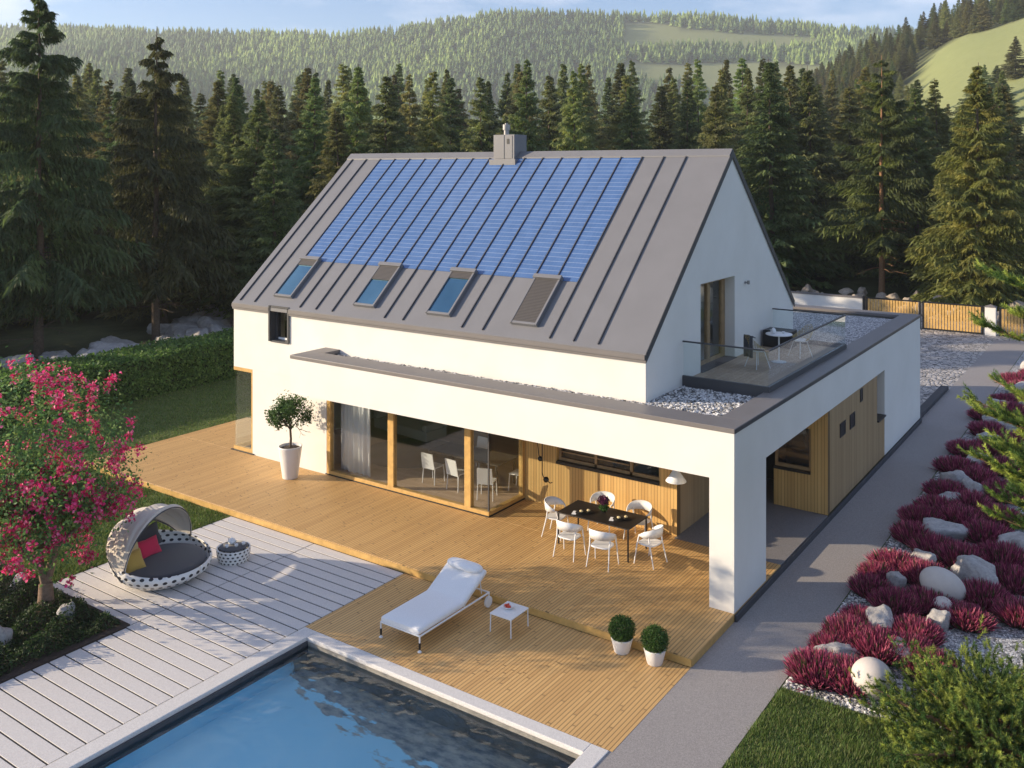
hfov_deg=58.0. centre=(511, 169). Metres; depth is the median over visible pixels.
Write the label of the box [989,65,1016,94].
conifer tree
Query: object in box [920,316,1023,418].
driveway
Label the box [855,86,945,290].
conifer tree
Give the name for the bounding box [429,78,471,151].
conifer tree
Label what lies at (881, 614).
boulder
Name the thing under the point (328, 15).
sky
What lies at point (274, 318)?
window
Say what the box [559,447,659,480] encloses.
kitchen window
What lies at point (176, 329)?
boulder
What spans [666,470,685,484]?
pendant lamp
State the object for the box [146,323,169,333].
boulder
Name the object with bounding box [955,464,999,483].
heather clump
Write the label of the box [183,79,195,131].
conifer tree
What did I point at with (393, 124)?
conifer tree
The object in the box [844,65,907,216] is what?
conifer tree
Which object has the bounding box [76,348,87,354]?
boulder
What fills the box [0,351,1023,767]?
lawn
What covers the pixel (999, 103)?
conifer tree
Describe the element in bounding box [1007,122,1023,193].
conifer tree
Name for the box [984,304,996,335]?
gate pillar
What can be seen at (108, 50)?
distant wood
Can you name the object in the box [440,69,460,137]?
conifer tree
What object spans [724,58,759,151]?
conifer tree
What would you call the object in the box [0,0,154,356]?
spruce tree
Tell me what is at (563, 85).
conifer tree
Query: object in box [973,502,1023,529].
heather clump
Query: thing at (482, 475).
indoor chair
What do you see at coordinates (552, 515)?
armchair
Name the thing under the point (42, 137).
conifer tree
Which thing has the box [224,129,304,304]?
conifer tree
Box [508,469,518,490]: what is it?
indoor chair
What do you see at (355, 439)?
curtain
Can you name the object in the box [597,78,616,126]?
conifer tree
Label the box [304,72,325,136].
conifer tree
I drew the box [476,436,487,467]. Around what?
indoor chair
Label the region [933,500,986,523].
heather clump
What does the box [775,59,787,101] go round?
conifer tree
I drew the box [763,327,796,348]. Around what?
storage box
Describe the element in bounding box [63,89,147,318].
conifer tree
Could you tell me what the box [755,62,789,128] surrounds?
conifer tree
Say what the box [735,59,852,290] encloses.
conifer tree
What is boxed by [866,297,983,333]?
sliding gate
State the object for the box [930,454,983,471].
heather clump
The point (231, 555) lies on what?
wicker table
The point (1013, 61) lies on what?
conifer tree
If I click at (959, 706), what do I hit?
pine shrub
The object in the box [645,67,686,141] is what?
conifer tree
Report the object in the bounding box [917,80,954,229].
conifer tree
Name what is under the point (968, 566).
boulder
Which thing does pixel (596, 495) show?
armchair
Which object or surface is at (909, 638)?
heather clump
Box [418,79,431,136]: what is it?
conifer tree
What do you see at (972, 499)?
heather clump
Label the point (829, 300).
garden wall
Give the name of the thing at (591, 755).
pool coping
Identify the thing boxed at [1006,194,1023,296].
conifer tree
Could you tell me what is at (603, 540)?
armchair
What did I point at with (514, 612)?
side table
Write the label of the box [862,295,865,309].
gate post
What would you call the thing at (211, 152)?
conifer tree
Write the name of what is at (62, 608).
boulder
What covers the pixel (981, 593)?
heather clump
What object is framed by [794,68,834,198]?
conifer tree
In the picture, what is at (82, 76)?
conifer tree
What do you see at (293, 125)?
conifer tree
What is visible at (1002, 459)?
heather clump
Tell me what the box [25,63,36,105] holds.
conifer tree
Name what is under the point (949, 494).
boulder
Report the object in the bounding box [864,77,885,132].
conifer tree
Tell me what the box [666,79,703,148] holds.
conifer tree
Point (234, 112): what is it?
conifer tree
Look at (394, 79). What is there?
conifer tree
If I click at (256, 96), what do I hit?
conifer tree
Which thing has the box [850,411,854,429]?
slot window
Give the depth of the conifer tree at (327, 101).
121.48 m
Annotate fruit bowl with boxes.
[503,603,513,609]
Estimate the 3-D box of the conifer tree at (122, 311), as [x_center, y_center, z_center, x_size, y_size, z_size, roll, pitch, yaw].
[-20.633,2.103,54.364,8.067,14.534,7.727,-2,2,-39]
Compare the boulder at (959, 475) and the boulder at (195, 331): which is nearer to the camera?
the boulder at (959, 475)
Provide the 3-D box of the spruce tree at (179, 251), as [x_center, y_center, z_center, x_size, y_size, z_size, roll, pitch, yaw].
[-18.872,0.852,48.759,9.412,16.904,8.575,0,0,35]
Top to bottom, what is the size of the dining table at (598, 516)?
0.740 m
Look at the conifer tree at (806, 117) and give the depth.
74.42 m
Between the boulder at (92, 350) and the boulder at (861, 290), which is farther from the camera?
the boulder at (861, 290)
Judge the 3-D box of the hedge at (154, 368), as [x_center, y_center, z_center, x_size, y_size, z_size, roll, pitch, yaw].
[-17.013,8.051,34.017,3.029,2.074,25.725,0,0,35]
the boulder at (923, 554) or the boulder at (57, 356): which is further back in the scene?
the boulder at (57, 356)
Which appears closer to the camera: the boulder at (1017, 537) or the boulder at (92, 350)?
the boulder at (1017, 537)
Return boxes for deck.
[86,417,780,666]
[306,573,689,751]
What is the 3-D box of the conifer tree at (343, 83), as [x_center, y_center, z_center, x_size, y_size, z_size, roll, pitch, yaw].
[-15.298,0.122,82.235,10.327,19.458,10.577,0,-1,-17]
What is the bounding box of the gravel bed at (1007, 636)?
[782,352,1023,740]
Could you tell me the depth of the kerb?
23.72 m
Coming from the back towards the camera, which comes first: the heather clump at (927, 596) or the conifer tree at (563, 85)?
the conifer tree at (563, 85)
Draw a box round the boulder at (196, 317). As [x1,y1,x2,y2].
[175,314,201,322]
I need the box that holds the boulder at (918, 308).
[912,302,921,313]
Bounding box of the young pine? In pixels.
[955,259,1023,530]
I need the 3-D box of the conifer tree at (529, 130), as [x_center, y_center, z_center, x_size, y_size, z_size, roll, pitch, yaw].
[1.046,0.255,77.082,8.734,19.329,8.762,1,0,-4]
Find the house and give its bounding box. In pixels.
[231,123,920,613]
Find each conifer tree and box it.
[0,61,10,83]
[0,74,22,211]
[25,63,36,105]
[36,80,58,180]
[60,72,100,186]
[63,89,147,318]
[74,80,115,187]
[76,63,101,124]
[79,68,103,124]
[82,64,111,153]
[93,86,226,322]
[104,80,150,237]
[114,65,137,113]
[148,73,155,111]
[159,71,211,293]
[163,97,300,320]
[167,92,288,315]
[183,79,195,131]
[191,93,206,161]
[194,70,229,163]
[196,81,226,169]
[197,105,249,299]
[202,77,276,233]
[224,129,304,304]
[225,74,235,100]
[236,84,258,152]
[249,89,259,142]
[252,79,296,156]
[260,81,272,108]
[261,82,295,169]
[272,68,328,204]
[285,72,306,117]
[285,73,303,142]
[297,113,353,216]
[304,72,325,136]
[308,66,380,207]
[320,80,332,126]
[323,64,358,140]
[343,73,379,153]
[346,68,352,84]
[358,71,415,153]
[381,85,416,152]
[383,70,407,136]
[387,63,410,130]
[398,74,434,152]
[409,72,456,152]
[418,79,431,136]
[429,77,461,151]
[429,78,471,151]
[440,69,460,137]
[454,88,475,136]
[459,77,500,151]
[470,81,499,151]
[496,68,513,133]
[497,71,548,148]
[498,63,527,128]
[507,59,553,150]
[535,71,564,150]
[546,64,570,147]
[550,71,598,150]
[556,63,598,150]
[569,79,609,149]
[581,63,603,131]
[597,63,642,144]
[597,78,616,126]
[598,76,651,149]
[613,85,652,149]
[623,60,651,138]
[639,84,678,149]
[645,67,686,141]
[658,77,691,148]
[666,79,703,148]
[680,57,708,144]
[681,63,698,121]
[697,82,739,163]
[698,64,746,173]
[705,57,735,136]
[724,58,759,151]
[727,65,760,188]
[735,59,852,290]
[746,83,840,283]
[755,58,765,110]
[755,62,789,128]
[756,65,853,261]
[768,66,875,281]
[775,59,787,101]
[791,68,805,107]
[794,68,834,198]
[805,84,836,170]
[814,86,885,252]
[823,69,848,139]
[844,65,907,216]
[845,78,861,156]
[849,90,922,267]
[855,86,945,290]
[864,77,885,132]
[914,116,935,161]
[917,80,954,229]
[943,104,953,123]
[952,72,982,115]
[972,65,994,94]
[974,85,1023,294]
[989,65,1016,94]
[993,86,1023,256]
[997,36,1023,79]
[997,86,1023,201]
[1002,80,1023,119]
[1006,115,1023,141]
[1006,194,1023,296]
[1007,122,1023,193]
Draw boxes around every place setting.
[572,509,594,514]
[609,515,631,520]
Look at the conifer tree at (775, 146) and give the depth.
74.98 m
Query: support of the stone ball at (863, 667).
on the gravel bed at (1007, 636)
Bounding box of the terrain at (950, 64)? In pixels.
[0,18,1023,368]
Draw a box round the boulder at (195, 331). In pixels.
[185,327,208,337]
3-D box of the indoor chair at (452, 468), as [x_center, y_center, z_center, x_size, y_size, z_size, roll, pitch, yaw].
[-1.484,8.220,25.039,0.458,0.863,0.550,0,0,41]
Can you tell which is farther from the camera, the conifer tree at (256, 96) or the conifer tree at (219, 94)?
the conifer tree at (256, 96)
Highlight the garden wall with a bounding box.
[791,291,861,309]
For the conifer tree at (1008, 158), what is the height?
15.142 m
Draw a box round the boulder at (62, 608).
[56,601,74,621]
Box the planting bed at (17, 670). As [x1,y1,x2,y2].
[0,562,129,683]
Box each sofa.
[370,438,454,467]
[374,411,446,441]
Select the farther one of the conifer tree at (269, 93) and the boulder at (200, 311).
the conifer tree at (269, 93)
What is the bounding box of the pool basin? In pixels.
[79,641,578,767]
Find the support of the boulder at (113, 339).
on the terrain at (950, 64)
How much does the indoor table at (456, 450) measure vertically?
0.750 m
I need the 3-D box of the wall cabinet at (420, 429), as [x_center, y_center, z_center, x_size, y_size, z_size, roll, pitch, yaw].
[-3.325,8.175,30.171,2.600,0.750,0.950,0,0,43]
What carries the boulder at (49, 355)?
on the terrain at (950, 64)
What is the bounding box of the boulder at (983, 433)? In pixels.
[974,432,998,440]
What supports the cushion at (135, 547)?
on the daybed
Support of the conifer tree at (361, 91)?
on the terrain at (950, 64)
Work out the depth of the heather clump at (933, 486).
25.05 m
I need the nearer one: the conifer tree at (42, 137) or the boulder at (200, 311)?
the boulder at (200, 311)
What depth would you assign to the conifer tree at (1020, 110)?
149.37 m
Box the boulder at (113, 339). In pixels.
[101,336,134,343]
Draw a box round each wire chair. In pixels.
[745,335,769,369]
[788,324,812,357]
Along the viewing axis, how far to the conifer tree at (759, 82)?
118.70 m
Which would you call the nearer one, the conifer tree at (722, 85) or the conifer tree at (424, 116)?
the conifer tree at (722, 85)
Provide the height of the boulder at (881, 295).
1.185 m
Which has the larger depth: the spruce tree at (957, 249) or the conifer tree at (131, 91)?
the conifer tree at (131, 91)
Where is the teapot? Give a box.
[228,537,236,544]
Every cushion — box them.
[126,548,145,572]
[132,542,137,550]
[137,521,162,542]
[138,535,161,558]
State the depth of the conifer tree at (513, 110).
85.84 m
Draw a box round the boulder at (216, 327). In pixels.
[207,324,229,332]
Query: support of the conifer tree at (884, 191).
on the terrain at (950, 64)
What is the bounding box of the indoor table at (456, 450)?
[428,441,518,491]
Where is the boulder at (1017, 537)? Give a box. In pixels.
[996,531,1023,550]
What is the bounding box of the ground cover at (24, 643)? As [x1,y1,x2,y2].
[0,562,120,675]
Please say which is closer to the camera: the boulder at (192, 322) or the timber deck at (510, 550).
the timber deck at (510, 550)
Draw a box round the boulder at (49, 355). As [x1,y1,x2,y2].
[38,351,56,360]
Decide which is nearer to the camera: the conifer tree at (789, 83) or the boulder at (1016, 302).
the boulder at (1016, 302)
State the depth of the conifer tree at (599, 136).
96.52 m
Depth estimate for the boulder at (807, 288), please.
62.17 m
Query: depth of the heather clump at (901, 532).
21.95 m
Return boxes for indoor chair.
[421,452,444,485]
[445,458,463,492]
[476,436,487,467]
[477,468,497,500]
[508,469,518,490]
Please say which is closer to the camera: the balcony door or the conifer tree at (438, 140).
the balcony door
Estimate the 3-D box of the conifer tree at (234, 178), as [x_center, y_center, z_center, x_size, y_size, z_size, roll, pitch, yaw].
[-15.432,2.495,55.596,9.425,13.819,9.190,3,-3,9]
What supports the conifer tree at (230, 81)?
on the terrain at (950, 64)
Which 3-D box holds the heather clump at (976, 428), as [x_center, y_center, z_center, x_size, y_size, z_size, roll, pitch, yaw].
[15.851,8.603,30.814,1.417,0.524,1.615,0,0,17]
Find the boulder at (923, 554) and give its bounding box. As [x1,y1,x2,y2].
[910,548,936,564]
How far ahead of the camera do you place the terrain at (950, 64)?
247.28 m
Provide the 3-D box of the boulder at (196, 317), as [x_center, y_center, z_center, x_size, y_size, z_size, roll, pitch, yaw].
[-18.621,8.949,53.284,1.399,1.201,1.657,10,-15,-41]
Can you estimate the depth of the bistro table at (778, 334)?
24.42 m
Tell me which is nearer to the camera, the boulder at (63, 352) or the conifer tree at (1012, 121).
the boulder at (63, 352)
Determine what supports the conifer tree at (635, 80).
on the terrain at (950, 64)
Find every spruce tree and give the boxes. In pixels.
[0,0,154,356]
[77,30,243,339]
[903,62,1023,322]
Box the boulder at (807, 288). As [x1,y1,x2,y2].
[801,284,813,291]
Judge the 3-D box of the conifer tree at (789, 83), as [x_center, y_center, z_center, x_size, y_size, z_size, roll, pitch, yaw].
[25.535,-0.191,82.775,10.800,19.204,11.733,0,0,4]
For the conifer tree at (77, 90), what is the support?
on the terrain at (950, 64)
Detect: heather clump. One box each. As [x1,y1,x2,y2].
[781,646,850,692]
[805,629,851,651]
[817,652,877,704]
[819,612,874,646]
[835,602,873,624]
[842,622,909,665]
[845,571,894,598]
[854,559,901,580]
[863,547,918,572]
[865,585,929,617]
[884,629,939,657]
[888,519,935,544]
[889,613,948,649]
[894,558,951,587]
[895,502,945,522]
[895,643,962,682]
[904,584,957,616]
[905,531,954,554]
[911,493,963,510]
[920,478,967,496]
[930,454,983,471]
[930,539,990,568]
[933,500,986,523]
[938,598,1000,633]
[945,438,989,457]
[947,488,995,509]
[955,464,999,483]
[961,518,1014,544]
[962,576,1015,613]
[964,406,994,420]
[965,419,1010,435]
[970,437,1005,456]
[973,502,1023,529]
[975,539,1023,569]
[978,477,1023,503]
[980,454,1020,476]
[987,593,1023,629]
[990,392,1021,403]
[992,562,1023,595]
[997,371,1023,382]
[997,430,1023,448]
[999,400,1023,415]
[1006,379,1021,384]
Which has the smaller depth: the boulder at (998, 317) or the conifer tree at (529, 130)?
the boulder at (998, 317)
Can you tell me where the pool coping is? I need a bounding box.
[43,627,608,767]
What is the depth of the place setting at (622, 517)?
21.03 m
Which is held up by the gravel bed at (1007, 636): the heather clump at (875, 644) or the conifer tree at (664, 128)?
the heather clump at (875, 644)
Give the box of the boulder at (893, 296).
[886,293,899,301]
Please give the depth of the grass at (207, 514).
31.07 m
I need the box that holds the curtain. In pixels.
[341,403,369,476]
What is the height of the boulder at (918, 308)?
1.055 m
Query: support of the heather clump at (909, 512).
on the gravel bed at (1007, 636)
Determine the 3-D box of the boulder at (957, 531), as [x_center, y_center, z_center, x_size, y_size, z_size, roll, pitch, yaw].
[10.354,8.665,22.128,1.182,0.568,0.723,4,-2,-15]
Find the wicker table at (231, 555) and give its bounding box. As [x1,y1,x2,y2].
[216,540,250,565]
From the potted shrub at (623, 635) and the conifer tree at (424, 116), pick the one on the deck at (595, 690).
the potted shrub at (623, 635)
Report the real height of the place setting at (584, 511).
0.075 m
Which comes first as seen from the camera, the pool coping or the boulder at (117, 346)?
the pool coping
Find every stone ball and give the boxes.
[851,657,893,699]
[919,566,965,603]
[932,596,952,609]
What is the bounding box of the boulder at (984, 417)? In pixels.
[982,415,1004,425]
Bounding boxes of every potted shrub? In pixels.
[607,614,636,654]
[639,623,670,666]
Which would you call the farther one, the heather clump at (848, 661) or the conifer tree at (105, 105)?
the conifer tree at (105, 105)
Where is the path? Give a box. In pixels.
[594,340,1023,767]
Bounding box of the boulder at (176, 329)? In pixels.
[165,323,197,337]
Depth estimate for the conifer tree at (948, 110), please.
133.26 m
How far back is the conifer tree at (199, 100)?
105.35 m
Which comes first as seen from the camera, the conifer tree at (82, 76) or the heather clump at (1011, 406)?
the heather clump at (1011, 406)
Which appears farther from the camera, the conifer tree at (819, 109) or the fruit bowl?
the conifer tree at (819, 109)
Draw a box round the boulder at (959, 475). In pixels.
[940,470,968,482]
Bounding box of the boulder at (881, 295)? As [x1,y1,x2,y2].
[876,292,889,304]
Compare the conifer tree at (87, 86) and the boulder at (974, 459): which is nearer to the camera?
the boulder at (974, 459)
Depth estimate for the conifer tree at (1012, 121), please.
108.75 m
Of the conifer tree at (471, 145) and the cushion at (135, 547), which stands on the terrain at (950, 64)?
the conifer tree at (471, 145)
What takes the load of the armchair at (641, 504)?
on the timber deck at (510, 550)
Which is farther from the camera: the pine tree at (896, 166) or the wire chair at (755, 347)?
the pine tree at (896, 166)
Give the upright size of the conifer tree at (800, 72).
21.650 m
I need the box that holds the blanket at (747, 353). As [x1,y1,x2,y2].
[743,334,755,357]
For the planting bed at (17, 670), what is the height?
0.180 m
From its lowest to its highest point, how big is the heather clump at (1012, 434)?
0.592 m
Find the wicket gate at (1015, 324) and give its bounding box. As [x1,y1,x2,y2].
[999,307,1022,337]
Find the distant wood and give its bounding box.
[0,6,916,146]
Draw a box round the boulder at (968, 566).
[951,554,998,584]
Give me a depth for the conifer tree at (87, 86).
94.02 m
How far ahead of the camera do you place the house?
24.41 m
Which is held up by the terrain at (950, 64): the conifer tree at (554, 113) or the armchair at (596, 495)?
the conifer tree at (554, 113)
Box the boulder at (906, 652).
[888,637,911,656]
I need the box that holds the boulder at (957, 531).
[922,517,968,541]
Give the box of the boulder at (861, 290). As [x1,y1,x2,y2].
[857,287,867,294]
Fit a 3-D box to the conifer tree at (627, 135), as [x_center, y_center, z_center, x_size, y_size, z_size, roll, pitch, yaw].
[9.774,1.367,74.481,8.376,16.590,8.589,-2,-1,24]
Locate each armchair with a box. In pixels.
[541,496,568,540]
[553,519,585,561]
[586,528,618,571]
[587,491,614,532]
[623,500,653,539]
[634,524,666,569]
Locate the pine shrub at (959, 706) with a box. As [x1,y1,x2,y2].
[847,614,1023,767]
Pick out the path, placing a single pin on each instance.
(708, 708)
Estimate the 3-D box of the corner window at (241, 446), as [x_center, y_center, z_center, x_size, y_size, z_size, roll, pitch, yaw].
[-7.590,7.398,29.527,0.900,2.565,2.480,0,0,35]
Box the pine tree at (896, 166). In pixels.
[813,55,944,292]
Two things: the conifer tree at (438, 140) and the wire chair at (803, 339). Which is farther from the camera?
the conifer tree at (438, 140)
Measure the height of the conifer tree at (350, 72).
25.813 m
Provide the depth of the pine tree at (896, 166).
63.01 m
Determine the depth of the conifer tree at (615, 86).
106.76 m
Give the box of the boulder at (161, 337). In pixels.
[155,335,166,341]
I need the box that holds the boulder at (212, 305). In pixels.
[189,304,216,315]
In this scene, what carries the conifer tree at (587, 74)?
on the terrain at (950, 64)
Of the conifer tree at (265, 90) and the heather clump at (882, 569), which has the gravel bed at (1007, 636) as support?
the heather clump at (882, 569)
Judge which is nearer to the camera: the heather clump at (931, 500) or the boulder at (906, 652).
the boulder at (906, 652)
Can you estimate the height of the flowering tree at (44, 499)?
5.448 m
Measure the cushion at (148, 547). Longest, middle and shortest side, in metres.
0.580 x 0.380 x 0.160 m
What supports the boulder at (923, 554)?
on the gravel bed at (1007, 636)
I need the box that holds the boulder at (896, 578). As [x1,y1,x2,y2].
[886,571,906,587]
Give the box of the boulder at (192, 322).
[181,321,196,324]
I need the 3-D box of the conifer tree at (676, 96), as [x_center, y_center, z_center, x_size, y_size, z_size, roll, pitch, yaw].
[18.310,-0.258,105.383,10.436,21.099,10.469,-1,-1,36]
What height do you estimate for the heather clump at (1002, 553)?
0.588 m
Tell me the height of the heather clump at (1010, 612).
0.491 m
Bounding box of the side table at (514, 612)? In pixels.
[490,601,528,638]
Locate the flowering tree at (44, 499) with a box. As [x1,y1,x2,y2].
[0,346,153,613]
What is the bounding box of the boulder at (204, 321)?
[197,316,221,327]
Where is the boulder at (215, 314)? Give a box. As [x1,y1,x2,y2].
[206,307,226,316]
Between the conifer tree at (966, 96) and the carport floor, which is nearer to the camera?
the carport floor
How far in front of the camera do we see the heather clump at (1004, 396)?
34.85 m
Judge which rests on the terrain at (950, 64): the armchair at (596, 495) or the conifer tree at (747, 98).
the conifer tree at (747, 98)
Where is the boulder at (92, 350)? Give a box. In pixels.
[71,348,101,356]
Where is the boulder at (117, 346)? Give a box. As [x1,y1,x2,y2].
[108,343,138,349]
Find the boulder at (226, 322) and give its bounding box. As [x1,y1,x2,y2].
[208,316,232,326]
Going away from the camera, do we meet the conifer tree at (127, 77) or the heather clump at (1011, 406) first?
the heather clump at (1011, 406)
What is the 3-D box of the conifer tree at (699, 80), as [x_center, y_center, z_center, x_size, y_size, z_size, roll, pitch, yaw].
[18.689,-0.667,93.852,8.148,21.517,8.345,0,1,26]
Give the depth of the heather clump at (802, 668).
15.95 m
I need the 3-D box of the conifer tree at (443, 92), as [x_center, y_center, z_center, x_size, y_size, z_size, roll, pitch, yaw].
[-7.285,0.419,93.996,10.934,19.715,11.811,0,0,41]
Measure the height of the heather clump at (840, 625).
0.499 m
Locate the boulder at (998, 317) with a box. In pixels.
[997,311,1007,324]
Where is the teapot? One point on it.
(231, 540)
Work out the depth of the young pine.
15.67 m
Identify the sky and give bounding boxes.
[0,0,992,36]
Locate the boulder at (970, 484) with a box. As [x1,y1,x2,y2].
[962,478,985,497]
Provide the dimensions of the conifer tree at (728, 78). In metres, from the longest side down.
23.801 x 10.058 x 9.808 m
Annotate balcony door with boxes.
[701,278,724,364]
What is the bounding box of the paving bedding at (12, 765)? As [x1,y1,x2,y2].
[0,516,403,767]
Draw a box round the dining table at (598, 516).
[557,500,647,562]
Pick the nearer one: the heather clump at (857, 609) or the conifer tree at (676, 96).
the heather clump at (857, 609)
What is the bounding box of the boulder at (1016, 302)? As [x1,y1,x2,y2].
[1007,300,1023,322]
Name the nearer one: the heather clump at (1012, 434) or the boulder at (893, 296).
the heather clump at (1012, 434)
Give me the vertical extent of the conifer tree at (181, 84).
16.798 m
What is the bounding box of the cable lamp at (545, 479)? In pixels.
[537,443,551,483]
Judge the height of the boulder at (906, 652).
0.475 m
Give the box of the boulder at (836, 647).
[814,642,860,658]
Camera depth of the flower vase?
21.47 m
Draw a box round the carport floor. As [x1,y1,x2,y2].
[674,478,827,564]
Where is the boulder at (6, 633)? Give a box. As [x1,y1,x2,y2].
[0,626,12,650]
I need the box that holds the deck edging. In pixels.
[84,462,733,666]
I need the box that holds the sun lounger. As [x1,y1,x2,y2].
[379,557,491,652]
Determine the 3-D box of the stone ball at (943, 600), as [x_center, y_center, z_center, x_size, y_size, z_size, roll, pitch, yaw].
[8.556,8.650,18.363,0.377,0.320,0.377,0,0,35]
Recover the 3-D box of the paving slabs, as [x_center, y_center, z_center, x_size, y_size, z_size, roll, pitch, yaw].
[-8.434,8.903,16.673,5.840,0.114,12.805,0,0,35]
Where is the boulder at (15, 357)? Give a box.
[0,354,35,367]
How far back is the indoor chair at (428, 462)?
25.43 m
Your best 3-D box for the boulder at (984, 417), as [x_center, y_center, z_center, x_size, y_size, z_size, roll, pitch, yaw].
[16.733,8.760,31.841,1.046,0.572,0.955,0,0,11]
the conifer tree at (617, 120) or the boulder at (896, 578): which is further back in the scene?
the conifer tree at (617, 120)
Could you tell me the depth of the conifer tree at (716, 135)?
67.00 m
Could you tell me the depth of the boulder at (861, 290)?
61.05 m
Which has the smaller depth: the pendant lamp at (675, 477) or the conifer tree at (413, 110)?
the pendant lamp at (675, 477)
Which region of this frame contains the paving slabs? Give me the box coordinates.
[0,516,402,767]
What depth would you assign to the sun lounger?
18.09 m
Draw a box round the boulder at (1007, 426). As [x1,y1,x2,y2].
[1003,423,1015,430]
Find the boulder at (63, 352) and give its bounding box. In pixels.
[56,350,71,355]
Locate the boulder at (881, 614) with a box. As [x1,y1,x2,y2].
[865,604,893,631]
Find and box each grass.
[0,374,250,581]
[722,684,1021,767]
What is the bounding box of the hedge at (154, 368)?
[0,327,250,430]
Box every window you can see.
[234,366,252,452]
[268,305,289,343]
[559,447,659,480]
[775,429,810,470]
[840,420,845,437]
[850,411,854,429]
[860,388,862,401]
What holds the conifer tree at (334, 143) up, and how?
on the terrain at (950, 64)
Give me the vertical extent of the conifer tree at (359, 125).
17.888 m
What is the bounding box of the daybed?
[106,503,211,590]
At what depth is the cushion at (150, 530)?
20.63 m
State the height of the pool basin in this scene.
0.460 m
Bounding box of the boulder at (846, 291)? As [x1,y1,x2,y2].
[838,288,853,294]
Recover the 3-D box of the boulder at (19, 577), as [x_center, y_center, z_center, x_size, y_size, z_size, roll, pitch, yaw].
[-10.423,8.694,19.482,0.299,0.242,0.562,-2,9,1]
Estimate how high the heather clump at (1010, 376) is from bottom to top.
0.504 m
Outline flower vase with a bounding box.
[597,495,609,511]
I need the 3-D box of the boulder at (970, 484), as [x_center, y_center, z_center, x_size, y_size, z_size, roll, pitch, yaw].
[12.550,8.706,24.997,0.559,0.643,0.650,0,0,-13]
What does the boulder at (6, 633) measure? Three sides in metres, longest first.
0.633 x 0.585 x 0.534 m
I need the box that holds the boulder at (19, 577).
[8,572,26,593]
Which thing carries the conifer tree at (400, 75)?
on the terrain at (950, 64)
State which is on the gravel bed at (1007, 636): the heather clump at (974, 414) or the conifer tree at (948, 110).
the heather clump at (974, 414)
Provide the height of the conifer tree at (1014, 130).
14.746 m
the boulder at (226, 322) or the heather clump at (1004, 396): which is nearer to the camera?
the heather clump at (1004, 396)
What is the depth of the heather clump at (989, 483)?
24.71 m
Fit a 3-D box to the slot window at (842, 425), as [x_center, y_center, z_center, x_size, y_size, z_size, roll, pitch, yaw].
[8.726,6.835,24.385,0.024,0.370,0.520,0,0,35]
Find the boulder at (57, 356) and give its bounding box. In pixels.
[50,355,69,358]
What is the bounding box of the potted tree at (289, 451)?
[264,390,316,479]
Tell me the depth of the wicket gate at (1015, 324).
48.83 m
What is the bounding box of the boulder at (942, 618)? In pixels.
[926,608,950,631]
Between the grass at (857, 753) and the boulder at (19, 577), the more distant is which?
the boulder at (19, 577)
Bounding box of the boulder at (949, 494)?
[939,491,962,499]
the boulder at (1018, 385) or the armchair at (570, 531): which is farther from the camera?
the boulder at (1018, 385)
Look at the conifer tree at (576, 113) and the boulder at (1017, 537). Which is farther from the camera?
the conifer tree at (576, 113)
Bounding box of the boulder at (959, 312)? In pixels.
[953,307,968,316]
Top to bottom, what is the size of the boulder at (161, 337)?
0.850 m
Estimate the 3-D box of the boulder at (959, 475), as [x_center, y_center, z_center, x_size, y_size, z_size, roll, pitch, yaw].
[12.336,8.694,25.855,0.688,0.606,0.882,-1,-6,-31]
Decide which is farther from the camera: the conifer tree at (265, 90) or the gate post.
the conifer tree at (265, 90)
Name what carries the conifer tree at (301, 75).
on the terrain at (950, 64)
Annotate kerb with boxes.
[735,385,948,621]
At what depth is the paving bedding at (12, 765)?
17.32 m
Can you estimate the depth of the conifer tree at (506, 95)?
106.23 m
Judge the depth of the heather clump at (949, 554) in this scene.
20.62 m
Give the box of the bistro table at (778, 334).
[765,331,791,362]
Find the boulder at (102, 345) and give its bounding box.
[89,341,125,350]
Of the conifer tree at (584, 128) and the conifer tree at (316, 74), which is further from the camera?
the conifer tree at (316, 74)
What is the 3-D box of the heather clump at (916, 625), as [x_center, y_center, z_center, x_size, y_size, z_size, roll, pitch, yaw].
[7.554,8.644,17.368,1.202,0.440,1.199,0,0,16]
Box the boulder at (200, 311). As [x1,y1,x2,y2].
[190,309,206,315]
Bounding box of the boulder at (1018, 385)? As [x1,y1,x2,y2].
[1004,381,1023,393]
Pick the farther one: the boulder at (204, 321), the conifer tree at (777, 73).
the conifer tree at (777, 73)
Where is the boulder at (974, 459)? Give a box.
[966,453,985,467]
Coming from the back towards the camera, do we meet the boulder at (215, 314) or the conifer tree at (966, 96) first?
the conifer tree at (966, 96)
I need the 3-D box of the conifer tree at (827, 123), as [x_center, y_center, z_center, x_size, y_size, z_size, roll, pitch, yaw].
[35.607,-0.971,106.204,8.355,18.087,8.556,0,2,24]
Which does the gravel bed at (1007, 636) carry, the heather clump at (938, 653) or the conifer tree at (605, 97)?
the heather clump at (938, 653)

